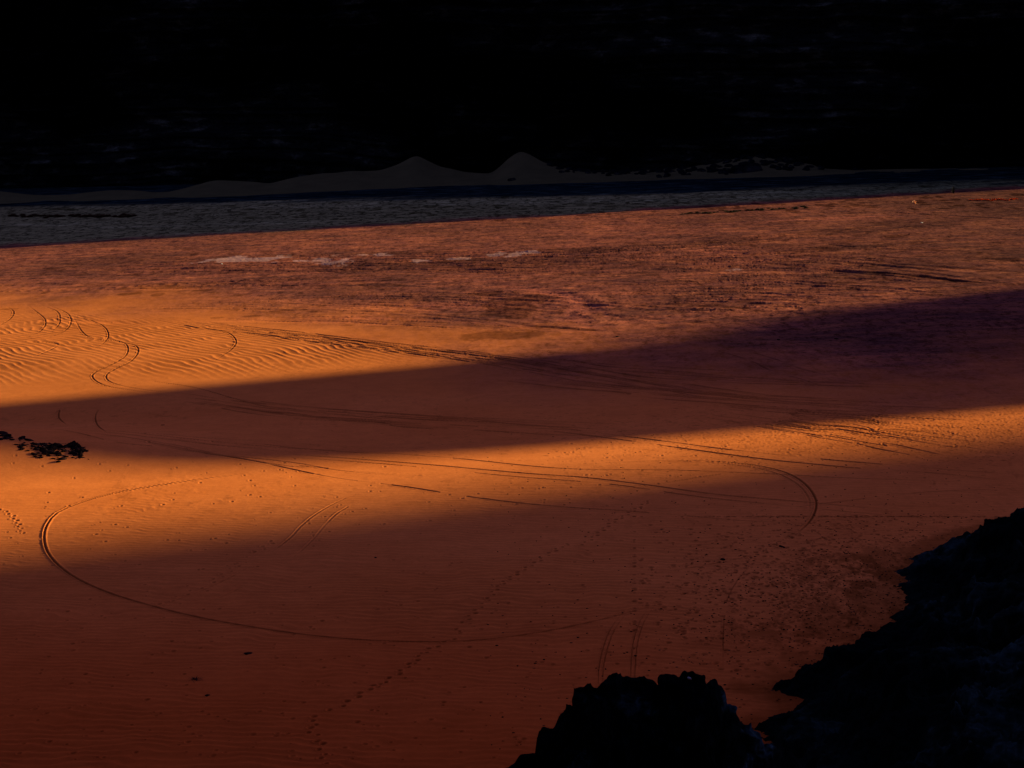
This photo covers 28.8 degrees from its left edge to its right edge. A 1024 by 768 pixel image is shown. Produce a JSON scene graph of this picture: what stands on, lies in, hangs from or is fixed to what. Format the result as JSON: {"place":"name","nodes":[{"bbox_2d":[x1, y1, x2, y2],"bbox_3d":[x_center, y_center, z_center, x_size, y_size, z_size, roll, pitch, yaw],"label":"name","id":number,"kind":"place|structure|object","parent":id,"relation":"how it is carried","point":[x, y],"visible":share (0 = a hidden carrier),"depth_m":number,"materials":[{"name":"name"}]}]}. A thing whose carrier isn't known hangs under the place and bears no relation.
{"place":"outdoors","nodes":[
{"label":"outdoors","id":0,"kind":"place"},
{"bbox_2d":[0,152,987,203],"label":"sand bank","id":1,"kind":"structure","parent":0,"point":[522,168],"depth_m":597.68,"materials":[{"name":"grey sand"}]},
{"bbox_2d":[729,163,762,173],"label":"boulder","id":2,"kind":"object","parent":1,"relation":"on","point":[745,168],"visible":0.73,"depth_m":578.45,"materials":[{"name":"black stone"}]},
{"bbox_2d":[0,166,1023,767],"bbox_3d":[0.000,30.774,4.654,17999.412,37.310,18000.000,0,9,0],"label":"desert floor","id":3,"kind":"structure","parent":0,"point":[322,462],"depth_m":161.41,"materials":[{"name":"orange sand"}]},
{"bbox_2d":[17,441,87,457],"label":"rock outcrop","id":4,"kind":"object","parent":3,"relation":"on","point":[79,449],"visible":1,"depth_m":160.25,"materials":[{"name":"black stone"}]},
{"bbox_2d":[506,670,802,767],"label":"rock crag","id":5,"kind":"structure","parent":3,"relation":"on","point":[614,720],"depth_m":56.74,"materials":[{"name":"black stone"}]},
{"bbox_2d":[487,434,1013,744],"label":"gravel","id":6,"kind":"structure","parent":3,"relation":"on","point":[774,595],"depth_m":113.07,"materials":[{"name":"brown gravel"}]},
{"bbox_2d":[754,508,1023,767],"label":"rocky slope","id":7,"kind":"structure","parent":3,"relation":"on","point":[932,676],"depth_m":88.13,"materials":[{"name":"black stone"}]},
{"bbox_2d":[0,0,1023,186],"bbox_3d":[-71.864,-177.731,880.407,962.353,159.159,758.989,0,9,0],"label":"cliff","id":8,"kind":"structure","parent":0,"point":[129,92],"depth_m":628.08,"materials":[{"name":"black stone"}]}
]}

